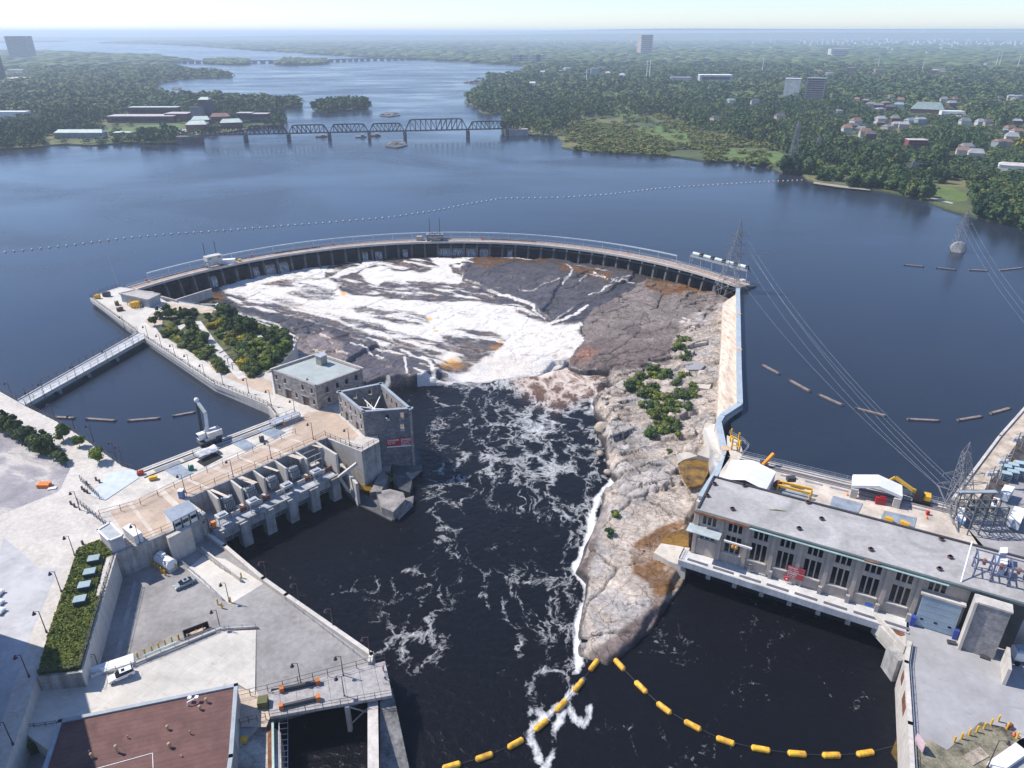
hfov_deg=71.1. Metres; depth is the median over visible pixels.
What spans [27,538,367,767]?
parking ground
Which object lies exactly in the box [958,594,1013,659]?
masonry tower
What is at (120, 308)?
compressor
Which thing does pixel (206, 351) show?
flowering shrub
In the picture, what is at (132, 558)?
retaining wall
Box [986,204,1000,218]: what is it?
shore tree
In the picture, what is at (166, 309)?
garden tree
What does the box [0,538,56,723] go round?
service road
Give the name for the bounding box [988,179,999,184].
shore tree
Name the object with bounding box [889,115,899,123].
house
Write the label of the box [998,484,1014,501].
yard container
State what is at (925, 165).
shore tree
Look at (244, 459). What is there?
pavement band
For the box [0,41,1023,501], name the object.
reservoir water
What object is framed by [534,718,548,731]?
boom float
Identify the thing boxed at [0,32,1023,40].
distant hills
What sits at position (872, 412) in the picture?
boom log
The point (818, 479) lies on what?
intake rails
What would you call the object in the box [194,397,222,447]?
trash rake crane arm
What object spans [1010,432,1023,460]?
utility pole
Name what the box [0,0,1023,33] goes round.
sky
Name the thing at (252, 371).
shrub
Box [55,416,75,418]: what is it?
boom log
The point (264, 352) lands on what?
shrub
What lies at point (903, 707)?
rust panel
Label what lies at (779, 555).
window
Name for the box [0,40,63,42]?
shore
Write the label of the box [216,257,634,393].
rapids water
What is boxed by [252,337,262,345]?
shrub
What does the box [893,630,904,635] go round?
rust stain
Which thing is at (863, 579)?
window
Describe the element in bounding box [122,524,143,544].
shipping container
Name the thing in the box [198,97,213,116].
water tower
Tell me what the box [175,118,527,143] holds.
truss bridge
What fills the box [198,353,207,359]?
shrub
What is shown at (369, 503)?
rock slab
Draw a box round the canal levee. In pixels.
[950,407,1023,512]
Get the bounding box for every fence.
[15,329,137,398]
[23,334,142,402]
[25,402,133,468]
[36,553,113,674]
[77,498,107,523]
[79,475,99,498]
[90,295,135,329]
[98,429,295,516]
[125,508,201,544]
[144,334,275,413]
[185,431,325,495]
[238,685,264,695]
[239,713,265,725]
[266,654,384,691]
[268,690,391,716]
[325,432,379,448]
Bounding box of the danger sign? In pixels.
[386,437,413,447]
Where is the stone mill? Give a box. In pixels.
[270,352,363,410]
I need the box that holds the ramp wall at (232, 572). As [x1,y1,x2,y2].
[201,547,240,581]
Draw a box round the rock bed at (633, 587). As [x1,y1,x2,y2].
[190,256,728,665]
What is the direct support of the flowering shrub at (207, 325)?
on the garden soil
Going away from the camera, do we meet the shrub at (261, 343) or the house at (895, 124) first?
the shrub at (261, 343)
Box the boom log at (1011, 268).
[999,267,1023,270]
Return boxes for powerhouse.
[686,475,1023,648]
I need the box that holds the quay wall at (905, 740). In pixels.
[895,640,914,767]
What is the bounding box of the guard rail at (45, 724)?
[28,721,56,726]
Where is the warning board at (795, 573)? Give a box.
[786,565,805,586]
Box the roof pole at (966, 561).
[960,541,972,581]
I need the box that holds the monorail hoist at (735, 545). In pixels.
[724,539,751,549]
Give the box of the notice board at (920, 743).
[914,733,925,752]
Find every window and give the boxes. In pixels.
[724,535,730,550]
[730,537,735,552]
[735,538,740,553]
[749,542,755,558]
[755,544,761,559]
[760,546,766,561]
[775,550,782,565]
[781,552,787,567]
[786,554,793,568]
[803,558,809,574]
[808,560,815,576]
[814,562,821,577]
[818,550,823,556]
[829,566,837,582]
[835,555,840,561]
[835,568,843,584]
[841,556,846,563]
[841,570,849,586]
[847,558,851,565]
[858,575,866,591]
[864,577,872,593]
[865,563,870,570]
[870,565,875,572]
[871,579,879,595]
[877,567,881,573]
[888,584,897,600]
[895,586,903,602]
[896,572,901,579]
[901,588,910,604]
[902,574,907,581]
[908,576,913,583]
[928,582,933,589]
[934,583,940,590]
[940,585,946,592]
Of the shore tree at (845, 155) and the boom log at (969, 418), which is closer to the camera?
the boom log at (969, 418)
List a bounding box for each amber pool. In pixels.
[661,528,688,547]
[678,459,708,488]
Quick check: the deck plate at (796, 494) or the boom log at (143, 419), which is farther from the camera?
the boom log at (143, 419)
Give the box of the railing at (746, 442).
[729,430,748,455]
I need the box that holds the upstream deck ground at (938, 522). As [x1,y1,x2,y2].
[719,447,981,544]
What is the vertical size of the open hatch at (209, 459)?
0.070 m
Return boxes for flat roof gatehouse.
[119,289,160,307]
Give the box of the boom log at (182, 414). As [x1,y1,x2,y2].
[172,411,195,416]
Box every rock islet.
[380,112,399,116]
[386,140,406,147]
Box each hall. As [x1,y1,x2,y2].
[0,111,30,116]
[6,69,24,71]
[127,106,181,113]
[164,112,191,121]
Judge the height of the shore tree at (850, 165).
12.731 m
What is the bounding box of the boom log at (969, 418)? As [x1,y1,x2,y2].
[956,415,982,420]
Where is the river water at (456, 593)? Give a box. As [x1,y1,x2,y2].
[226,367,959,767]
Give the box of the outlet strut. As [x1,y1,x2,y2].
[337,462,357,491]
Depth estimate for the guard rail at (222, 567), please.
170.59 m
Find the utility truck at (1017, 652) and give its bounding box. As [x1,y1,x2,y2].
[1010,644,1023,665]
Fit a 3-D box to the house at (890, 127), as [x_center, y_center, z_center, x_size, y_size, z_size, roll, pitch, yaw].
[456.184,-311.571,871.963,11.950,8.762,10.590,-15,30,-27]
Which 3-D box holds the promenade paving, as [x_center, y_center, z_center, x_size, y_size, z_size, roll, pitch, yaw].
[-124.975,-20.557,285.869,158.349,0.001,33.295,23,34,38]
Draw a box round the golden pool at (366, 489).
[358,481,373,495]
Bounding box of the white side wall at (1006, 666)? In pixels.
[1000,647,1011,685]
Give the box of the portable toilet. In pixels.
[177,488,184,498]
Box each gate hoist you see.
[202,243,223,268]
[426,219,442,240]
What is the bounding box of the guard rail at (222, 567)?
[196,547,241,581]
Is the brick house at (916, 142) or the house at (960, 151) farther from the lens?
the brick house at (916, 142)
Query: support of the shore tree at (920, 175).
on the bank land at (961, 207)
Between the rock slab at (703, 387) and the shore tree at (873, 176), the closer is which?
the rock slab at (703, 387)
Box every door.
[286,389,291,398]
[304,396,309,405]
[909,589,966,640]
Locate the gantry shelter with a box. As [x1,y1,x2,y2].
[849,475,902,508]
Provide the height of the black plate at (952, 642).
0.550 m
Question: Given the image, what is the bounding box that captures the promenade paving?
[95,289,275,405]
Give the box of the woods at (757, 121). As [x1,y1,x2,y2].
[0,96,1023,178]
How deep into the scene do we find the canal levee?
199.61 m
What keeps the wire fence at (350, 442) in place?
on the promenade ground at (35, 532)
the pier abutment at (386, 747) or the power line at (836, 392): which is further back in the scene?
the power line at (836, 392)
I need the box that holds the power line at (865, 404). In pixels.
[756,261,934,476]
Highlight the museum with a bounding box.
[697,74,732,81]
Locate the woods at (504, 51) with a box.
[0,40,1023,68]
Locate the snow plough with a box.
[980,653,995,660]
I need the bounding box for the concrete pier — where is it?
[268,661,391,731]
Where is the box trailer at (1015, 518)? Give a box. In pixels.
[1006,506,1023,529]
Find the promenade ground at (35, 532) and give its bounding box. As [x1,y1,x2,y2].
[0,287,380,767]
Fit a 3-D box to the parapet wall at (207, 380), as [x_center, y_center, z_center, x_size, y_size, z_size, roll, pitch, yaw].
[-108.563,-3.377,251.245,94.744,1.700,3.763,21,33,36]
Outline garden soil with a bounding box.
[156,310,292,375]
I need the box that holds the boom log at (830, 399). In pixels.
[817,393,843,405]
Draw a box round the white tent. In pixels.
[723,460,775,489]
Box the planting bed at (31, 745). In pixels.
[26,739,39,754]
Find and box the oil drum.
[1005,722,1013,729]
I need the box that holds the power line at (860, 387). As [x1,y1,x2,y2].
[749,242,951,479]
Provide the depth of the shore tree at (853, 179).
557.87 m
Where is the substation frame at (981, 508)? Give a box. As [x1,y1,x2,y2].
[953,490,1009,534]
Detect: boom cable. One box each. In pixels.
[463,672,588,762]
[633,679,895,754]
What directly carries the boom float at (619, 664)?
on the river water at (456, 593)
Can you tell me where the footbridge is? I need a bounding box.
[17,332,144,406]
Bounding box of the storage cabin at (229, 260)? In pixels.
[221,258,235,263]
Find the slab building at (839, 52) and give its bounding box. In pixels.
[827,49,849,55]
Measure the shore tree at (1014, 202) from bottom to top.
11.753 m
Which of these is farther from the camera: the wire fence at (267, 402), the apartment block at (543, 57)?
the apartment block at (543, 57)
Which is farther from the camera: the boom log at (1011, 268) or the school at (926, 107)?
the school at (926, 107)
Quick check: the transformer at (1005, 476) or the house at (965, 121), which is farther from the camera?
the house at (965, 121)
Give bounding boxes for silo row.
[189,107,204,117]
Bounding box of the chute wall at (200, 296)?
[177,288,212,302]
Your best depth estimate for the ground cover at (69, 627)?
145.22 m
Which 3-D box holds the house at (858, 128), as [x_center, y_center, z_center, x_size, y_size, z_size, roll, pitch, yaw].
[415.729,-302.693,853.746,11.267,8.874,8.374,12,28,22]
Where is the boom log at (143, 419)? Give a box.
[127,417,160,421]
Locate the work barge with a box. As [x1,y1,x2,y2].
[739,279,755,287]
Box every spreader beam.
[884,516,893,521]
[900,520,909,525]
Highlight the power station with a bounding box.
[184,437,341,547]
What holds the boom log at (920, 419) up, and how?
on the reservoir water at (902, 343)
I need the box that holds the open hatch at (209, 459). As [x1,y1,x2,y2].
[197,453,222,466]
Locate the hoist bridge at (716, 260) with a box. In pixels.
[671,252,750,282]
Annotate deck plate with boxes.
[780,489,810,499]
[830,496,862,512]
[881,511,915,527]
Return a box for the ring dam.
[125,232,750,298]
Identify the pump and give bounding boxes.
[188,464,193,470]
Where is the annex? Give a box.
[939,110,964,114]
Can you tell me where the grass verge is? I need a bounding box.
[914,722,1020,767]
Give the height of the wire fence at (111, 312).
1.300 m
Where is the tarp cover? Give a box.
[192,443,218,460]
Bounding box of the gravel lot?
[0,431,69,513]
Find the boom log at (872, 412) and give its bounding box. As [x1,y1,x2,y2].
[855,407,886,416]
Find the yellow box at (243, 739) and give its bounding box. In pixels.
[240,736,247,743]
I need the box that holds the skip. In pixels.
[182,621,209,640]
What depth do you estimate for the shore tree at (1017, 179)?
553.59 m
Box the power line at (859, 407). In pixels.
[751,269,928,476]
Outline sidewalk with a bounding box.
[114,580,136,658]
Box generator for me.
[130,301,140,307]
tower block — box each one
[0,57,5,79]
[4,36,36,56]
[637,35,652,53]
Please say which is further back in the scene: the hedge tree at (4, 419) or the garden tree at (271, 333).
the garden tree at (271, 333)
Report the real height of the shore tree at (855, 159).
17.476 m
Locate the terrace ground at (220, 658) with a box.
[27,630,255,756]
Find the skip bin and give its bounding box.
[257,695,268,708]
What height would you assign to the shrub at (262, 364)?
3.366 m
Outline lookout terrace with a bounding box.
[165,303,213,312]
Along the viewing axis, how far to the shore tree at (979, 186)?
507.61 m
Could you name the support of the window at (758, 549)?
in the powerhouse
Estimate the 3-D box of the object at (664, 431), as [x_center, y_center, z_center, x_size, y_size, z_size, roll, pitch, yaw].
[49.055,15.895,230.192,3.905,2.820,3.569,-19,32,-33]
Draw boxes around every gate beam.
[278,693,320,710]
[279,677,319,693]
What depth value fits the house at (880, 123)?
905.97 m
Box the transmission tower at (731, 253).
[714,219,748,296]
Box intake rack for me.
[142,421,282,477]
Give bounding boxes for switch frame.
[214,510,229,527]
[245,496,260,512]
[280,480,293,496]
[309,467,322,481]
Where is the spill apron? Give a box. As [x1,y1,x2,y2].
[716,295,735,419]
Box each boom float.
[442,760,460,767]
[475,751,493,761]
[507,737,523,749]
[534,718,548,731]
[554,698,567,712]
[573,679,584,691]
[588,658,599,671]
[613,658,625,670]
[634,680,647,693]
[656,701,671,714]
[684,719,701,731]
[716,735,734,746]
[751,744,770,753]
[787,750,806,757]
[822,752,840,758]
[856,749,874,757]
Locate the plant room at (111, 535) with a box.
[96,521,125,553]
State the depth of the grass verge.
127.05 m
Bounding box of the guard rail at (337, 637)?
[285,597,364,660]
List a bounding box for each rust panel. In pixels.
[902,691,904,706]
[902,700,905,715]
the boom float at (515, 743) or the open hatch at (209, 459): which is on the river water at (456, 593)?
the boom float at (515, 743)
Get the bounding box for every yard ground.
[906,623,1023,767]
[950,478,1023,649]
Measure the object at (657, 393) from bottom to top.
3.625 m
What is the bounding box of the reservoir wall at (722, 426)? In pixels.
[693,288,742,522]
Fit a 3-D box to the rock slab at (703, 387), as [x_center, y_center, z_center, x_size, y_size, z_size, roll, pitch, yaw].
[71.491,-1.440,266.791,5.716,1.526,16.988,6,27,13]
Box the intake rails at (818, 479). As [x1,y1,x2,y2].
[740,454,951,512]
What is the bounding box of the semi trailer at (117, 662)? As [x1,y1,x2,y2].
[90,653,135,677]
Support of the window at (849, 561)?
in the powerhouse
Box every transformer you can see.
[219,494,234,510]
[242,484,257,498]
[265,474,278,490]
[287,464,299,480]
[999,463,1012,470]
[999,470,1012,482]
[1007,468,1019,480]
[1008,462,1019,468]
[1014,460,1023,467]
[1014,467,1023,478]
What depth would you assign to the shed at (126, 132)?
834.67 m
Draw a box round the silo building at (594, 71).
[590,68,597,74]
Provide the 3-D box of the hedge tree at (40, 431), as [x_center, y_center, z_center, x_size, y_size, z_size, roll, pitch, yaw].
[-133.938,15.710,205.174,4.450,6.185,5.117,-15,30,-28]
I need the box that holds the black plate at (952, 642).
[947,639,956,644]
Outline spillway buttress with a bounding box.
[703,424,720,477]
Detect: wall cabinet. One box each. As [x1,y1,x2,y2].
[747,564,751,572]
[767,570,772,578]
[817,585,821,594]
[844,594,849,602]
[874,603,879,612]
[905,612,911,622]
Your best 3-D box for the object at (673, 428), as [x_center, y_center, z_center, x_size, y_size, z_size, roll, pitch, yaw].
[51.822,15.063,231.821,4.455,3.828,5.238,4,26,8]
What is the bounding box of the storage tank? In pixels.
[154,551,177,573]
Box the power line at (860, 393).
[753,258,956,488]
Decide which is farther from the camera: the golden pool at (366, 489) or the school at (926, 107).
the school at (926, 107)
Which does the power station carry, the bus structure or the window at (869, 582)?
the bus structure
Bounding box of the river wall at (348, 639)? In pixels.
[206,533,375,664]
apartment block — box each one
[512,55,520,61]
[519,55,528,61]
[531,55,540,61]
[537,55,545,61]
[783,78,801,95]
[804,77,827,100]
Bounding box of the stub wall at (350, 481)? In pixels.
[340,463,360,505]
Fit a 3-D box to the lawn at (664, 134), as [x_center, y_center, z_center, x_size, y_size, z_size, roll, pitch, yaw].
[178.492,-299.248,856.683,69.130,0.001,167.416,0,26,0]
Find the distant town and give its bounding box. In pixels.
[529,38,1023,54]
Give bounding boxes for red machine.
[874,494,886,504]
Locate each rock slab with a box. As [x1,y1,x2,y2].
[341,487,392,521]
[370,462,391,498]
[376,489,405,520]
[391,444,422,473]
[392,464,412,496]
[397,496,413,519]
[406,471,419,479]
[584,486,620,558]
[678,317,694,328]
[678,452,696,462]
[685,361,704,370]
[694,341,706,346]
[696,370,711,389]
[697,444,708,461]
[702,423,712,434]
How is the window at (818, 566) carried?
in the powerhouse
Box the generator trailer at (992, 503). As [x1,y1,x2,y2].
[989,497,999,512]
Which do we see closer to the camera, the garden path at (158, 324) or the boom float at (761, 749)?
the boom float at (761, 749)
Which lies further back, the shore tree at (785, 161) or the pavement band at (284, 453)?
the shore tree at (785, 161)
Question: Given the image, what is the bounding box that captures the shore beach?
[814,182,869,189]
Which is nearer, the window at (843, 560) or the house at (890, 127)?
the window at (843, 560)
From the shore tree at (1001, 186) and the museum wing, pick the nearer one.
the shore tree at (1001, 186)
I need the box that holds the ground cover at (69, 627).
[37,539,111,673]
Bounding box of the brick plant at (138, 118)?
[106,114,176,122]
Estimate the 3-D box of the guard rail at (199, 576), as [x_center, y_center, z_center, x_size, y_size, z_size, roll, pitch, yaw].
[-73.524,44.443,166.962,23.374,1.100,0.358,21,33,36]
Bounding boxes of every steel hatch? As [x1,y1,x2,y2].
[90,470,138,499]
[165,463,193,479]
[229,436,255,450]
[258,426,285,438]
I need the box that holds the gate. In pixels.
[170,254,699,298]
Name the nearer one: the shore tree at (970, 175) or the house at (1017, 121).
the shore tree at (970, 175)
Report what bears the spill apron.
on the rock bed at (633, 587)
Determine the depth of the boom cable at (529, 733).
136.84 m
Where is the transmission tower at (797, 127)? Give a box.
[788,121,803,157]
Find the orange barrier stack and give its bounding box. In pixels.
[36,481,51,487]
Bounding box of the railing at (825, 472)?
[742,451,951,503]
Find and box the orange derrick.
[760,452,774,465]
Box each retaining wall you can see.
[37,670,84,689]
[78,557,122,686]
[115,512,209,576]
[160,296,177,301]
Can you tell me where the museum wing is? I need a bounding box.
[670,77,691,79]
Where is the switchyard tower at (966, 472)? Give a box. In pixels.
[937,442,987,524]
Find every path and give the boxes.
[144,310,164,327]
[195,321,245,378]
[930,197,952,203]
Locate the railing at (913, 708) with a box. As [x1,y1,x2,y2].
[909,642,916,764]
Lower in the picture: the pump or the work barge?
the pump
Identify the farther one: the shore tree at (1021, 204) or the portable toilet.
the shore tree at (1021, 204)
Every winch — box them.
[137,469,143,475]
[259,435,264,441]
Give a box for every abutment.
[368,689,408,767]
[653,543,689,578]
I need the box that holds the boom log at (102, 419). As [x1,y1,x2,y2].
[85,417,116,421]
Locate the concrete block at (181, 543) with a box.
[166,526,195,560]
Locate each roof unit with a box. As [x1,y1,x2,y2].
[996,547,1007,562]
[996,559,1007,575]
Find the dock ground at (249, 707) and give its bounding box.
[238,689,269,726]
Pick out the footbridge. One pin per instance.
(56, 387)
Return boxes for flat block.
[236,112,253,122]
[248,113,270,122]
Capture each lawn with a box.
[104,124,183,131]
[602,92,638,119]
[634,125,689,142]
[717,148,783,163]
[728,91,755,96]
[935,186,968,202]
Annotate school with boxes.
[872,70,883,73]
[910,102,944,113]
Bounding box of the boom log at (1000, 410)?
[989,406,1011,414]
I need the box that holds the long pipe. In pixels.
[144,641,176,656]
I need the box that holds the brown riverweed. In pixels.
[891,739,897,762]
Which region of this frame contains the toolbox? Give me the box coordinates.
[149,475,157,480]
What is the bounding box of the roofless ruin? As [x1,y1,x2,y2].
[336,382,415,465]
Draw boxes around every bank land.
[0,62,302,148]
[100,43,1023,230]
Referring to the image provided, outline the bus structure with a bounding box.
[302,449,322,469]
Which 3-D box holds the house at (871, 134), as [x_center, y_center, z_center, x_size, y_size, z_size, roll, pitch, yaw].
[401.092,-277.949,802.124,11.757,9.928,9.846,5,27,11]
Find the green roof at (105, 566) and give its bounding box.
[39,553,113,674]
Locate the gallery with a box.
[238,716,287,767]
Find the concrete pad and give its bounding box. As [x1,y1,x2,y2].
[962,746,988,765]
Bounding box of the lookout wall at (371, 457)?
[327,439,381,484]
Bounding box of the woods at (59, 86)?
[0,60,1023,113]
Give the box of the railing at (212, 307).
[176,299,259,320]
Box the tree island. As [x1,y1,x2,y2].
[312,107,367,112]
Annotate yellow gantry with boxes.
[773,475,812,499]
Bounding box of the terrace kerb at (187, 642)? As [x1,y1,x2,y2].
[89,625,256,675]
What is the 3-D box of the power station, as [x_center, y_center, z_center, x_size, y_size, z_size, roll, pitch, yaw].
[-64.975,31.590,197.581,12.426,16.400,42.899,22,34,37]
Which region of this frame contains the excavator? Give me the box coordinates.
[889,476,930,506]
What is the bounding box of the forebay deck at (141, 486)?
[104,422,292,512]
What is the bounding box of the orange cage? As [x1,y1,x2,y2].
[210,520,216,527]
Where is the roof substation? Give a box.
[971,548,1023,590]
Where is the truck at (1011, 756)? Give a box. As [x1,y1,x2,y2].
[986,737,1023,767]
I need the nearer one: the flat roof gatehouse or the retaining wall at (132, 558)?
the retaining wall at (132, 558)
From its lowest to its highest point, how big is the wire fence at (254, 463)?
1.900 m
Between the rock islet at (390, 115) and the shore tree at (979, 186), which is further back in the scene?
the rock islet at (390, 115)
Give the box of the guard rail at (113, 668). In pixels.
[89,623,255,672]
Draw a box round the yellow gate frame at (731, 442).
[726,429,741,452]
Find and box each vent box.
[72,594,87,606]
[77,580,91,591]
[82,567,96,578]
[87,554,100,564]
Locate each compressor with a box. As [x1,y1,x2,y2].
[94,294,100,298]
[102,291,110,296]
[116,306,123,311]
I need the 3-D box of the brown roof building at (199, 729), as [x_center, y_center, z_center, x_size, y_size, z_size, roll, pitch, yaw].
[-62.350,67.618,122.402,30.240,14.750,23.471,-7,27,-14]
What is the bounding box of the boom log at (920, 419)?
[907,418,940,421]
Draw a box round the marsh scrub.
[555,113,793,161]
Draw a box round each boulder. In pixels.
[594,421,608,433]
[596,450,603,455]
[604,469,610,474]
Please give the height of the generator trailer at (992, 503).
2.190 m
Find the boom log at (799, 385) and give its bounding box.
[788,379,811,391]
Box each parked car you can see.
[0,606,6,614]
[107,665,134,683]
[173,576,195,589]
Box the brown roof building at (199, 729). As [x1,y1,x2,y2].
[43,683,240,767]
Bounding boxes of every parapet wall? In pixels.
[90,298,136,333]
[144,337,277,417]
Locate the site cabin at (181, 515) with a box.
[163,500,198,531]
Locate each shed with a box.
[54,129,107,137]
[113,131,133,135]
[416,236,422,240]
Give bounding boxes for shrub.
[161,330,168,337]
[170,326,179,332]
[173,319,180,324]
[176,336,185,342]
[177,340,185,347]
[186,330,195,336]
[193,350,202,357]
[195,335,202,342]
[197,341,203,346]
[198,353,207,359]
[201,349,211,356]
[205,322,213,328]
[205,344,215,351]
[216,366,226,373]
[223,331,231,337]
[223,337,232,344]
[226,333,235,338]
[236,346,251,354]
[236,357,247,365]
[238,341,247,347]
[242,331,253,336]
[242,336,252,340]
[242,340,254,346]
[243,360,257,371]
[243,364,259,377]
[247,353,254,358]
[252,323,264,331]
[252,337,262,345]
[255,350,269,359]
[257,345,269,352]
[258,340,271,345]
[259,355,273,364]
[259,360,268,368]
[262,358,273,368]
[266,348,280,353]
[271,352,283,361]
[276,341,287,350]
[280,327,289,334]
[280,338,291,345]
[281,334,290,339]
[746,159,754,164]
[755,159,766,165]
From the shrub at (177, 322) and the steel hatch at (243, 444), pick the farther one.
the shrub at (177, 322)
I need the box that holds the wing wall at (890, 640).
[871,614,906,681]
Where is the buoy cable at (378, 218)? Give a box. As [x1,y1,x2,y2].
[33,180,795,249]
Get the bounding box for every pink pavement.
[110,410,357,543]
[224,371,272,394]
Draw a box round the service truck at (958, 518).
[956,507,965,524]
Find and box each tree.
[0,409,9,418]
[0,414,17,431]
[5,419,13,434]
[9,414,22,425]
[10,423,23,440]
[13,425,36,437]
[21,430,29,446]
[25,432,55,452]
[38,429,46,434]
[39,440,50,454]
[47,442,61,457]
[52,450,66,457]
[53,423,70,440]
[56,452,69,463]
[70,435,85,446]
[88,446,103,461]
[148,316,158,323]
[153,306,162,317]
[159,303,174,318]
[177,306,184,316]
[180,308,191,315]
[184,319,193,324]
[191,323,198,330]
[198,331,209,339]
[217,302,231,310]
[222,322,231,330]
[223,305,238,317]
[228,318,233,326]
[232,310,237,320]
[232,324,244,334]
[234,314,247,323]
[241,317,257,329]
[252,322,258,333]
[266,330,275,339]
[269,336,280,344]
[778,154,793,173]
[791,153,799,166]
[791,161,802,172]
[797,152,807,165]
[800,156,815,173]
[812,160,823,173]
[815,168,823,179]
[820,158,831,164]
[822,162,829,168]
[823,167,834,180]
[828,156,839,166]
[832,164,847,180]
[840,151,853,162]
[845,160,853,174]
[845,173,860,186]
[849,157,864,172]
[850,168,862,186]
[852,155,867,166]
[858,172,867,186]
[859,170,885,186]
[862,165,871,171]
[868,154,883,163]
[870,157,883,166]
[870,164,879,171]
[871,167,886,186]
[878,160,888,166]
[882,173,895,186]
[883,178,897,189]
[887,153,900,164]
[887,162,903,170]
[889,158,907,168]
[894,167,908,187]
[895,172,908,187]
[897,177,910,193]
[903,178,919,196]
[906,155,922,167]
[907,167,914,172]
[910,178,919,194]
[915,156,931,169]
[915,171,926,180]
[917,177,937,199]
[923,167,934,175]
[925,157,936,176]
[925,170,933,180]
[935,166,951,183]
[948,169,956,179]
[958,169,969,179]
[965,169,977,182]
[966,173,979,188]
[966,179,988,197]
[971,192,987,202]
[971,192,991,205]
[972,201,990,217]
[975,168,987,180]
[979,187,995,192]
[984,200,997,206]
[985,190,998,201]
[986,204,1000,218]
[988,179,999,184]
[992,193,1008,203]
[993,183,1006,189]
[994,201,1015,222]
[998,177,1012,182]
[1002,190,1013,196]
[1005,172,1016,178]
[1006,207,1023,223]
[1007,184,1017,192]
[1009,199,1019,205]
[1011,184,1022,198]
[1012,137,1023,145]
[1014,177,1023,182]
[1014,201,1023,209]
[1016,214,1023,227]
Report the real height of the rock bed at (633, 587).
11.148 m
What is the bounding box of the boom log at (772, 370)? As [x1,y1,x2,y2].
[761,364,780,374]
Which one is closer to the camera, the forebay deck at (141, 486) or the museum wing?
the forebay deck at (141, 486)
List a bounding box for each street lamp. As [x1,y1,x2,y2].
[0,722,14,745]
[13,655,29,677]
[32,611,47,632]
[48,571,61,591]
[69,491,80,509]
[129,524,140,542]
[219,583,229,602]
[290,663,301,682]
[333,656,343,675]
[334,676,344,696]
[361,637,369,653]
[986,740,1010,767]
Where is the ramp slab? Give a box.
[188,555,262,603]
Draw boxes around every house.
[185,120,208,131]
[191,116,211,124]
[210,113,230,123]
[220,118,242,128]
[710,115,720,120]
[726,98,735,103]
[750,98,759,104]
[774,113,785,119]
[833,109,842,114]
[841,124,852,133]
[849,117,862,124]
[849,123,858,128]
[855,126,865,133]
[858,128,871,136]
[864,131,876,140]
[866,102,874,108]
[873,103,882,108]
[874,116,886,123]
[876,121,885,126]
[880,101,890,107]
[880,124,893,131]
[885,104,895,111]
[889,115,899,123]
[891,121,899,127]
[894,102,903,108]
[897,97,904,102]
[898,122,909,128]
[904,117,912,122]
[904,138,928,147]
[913,117,926,124]
[940,96,947,101]
[945,100,957,106]
[949,96,958,101]
[955,147,969,155]
[958,117,971,125]
[958,143,974,148]
[967,148,984,158]
[974,119,983,125]
[982,119,993,127]
[990,139,1006,147]
[998,162,1023,171]
[1002,125,1016,130]
[1004,132,1019,142]
[1005,139,1013,146]
[1009,128,1023,135]
[1012,119,1022,125]
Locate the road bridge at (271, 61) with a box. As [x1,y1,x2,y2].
[170,57,418,63]
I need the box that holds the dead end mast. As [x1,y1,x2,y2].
[938,471,964,531]
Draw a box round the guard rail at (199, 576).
[178,558,221,597]
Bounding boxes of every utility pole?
[985,466,999,496]
[996,454,1011,483]
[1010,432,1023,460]
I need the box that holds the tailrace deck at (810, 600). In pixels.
[678,550,908,633]
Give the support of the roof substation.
on the powerhouse
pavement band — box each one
[128,503,155,535]
[158,489,178,505]
[187,479,229,497]
[213,467,256,483]
[239,457,278,470]
[263,446,302,458]
[284,437,321,447]
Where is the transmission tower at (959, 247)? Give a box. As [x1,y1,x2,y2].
[950,210,976,252]
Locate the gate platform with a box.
[269,409,300,428]
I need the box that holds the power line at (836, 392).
[727,261,931,480]
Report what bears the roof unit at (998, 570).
on the powerhouse

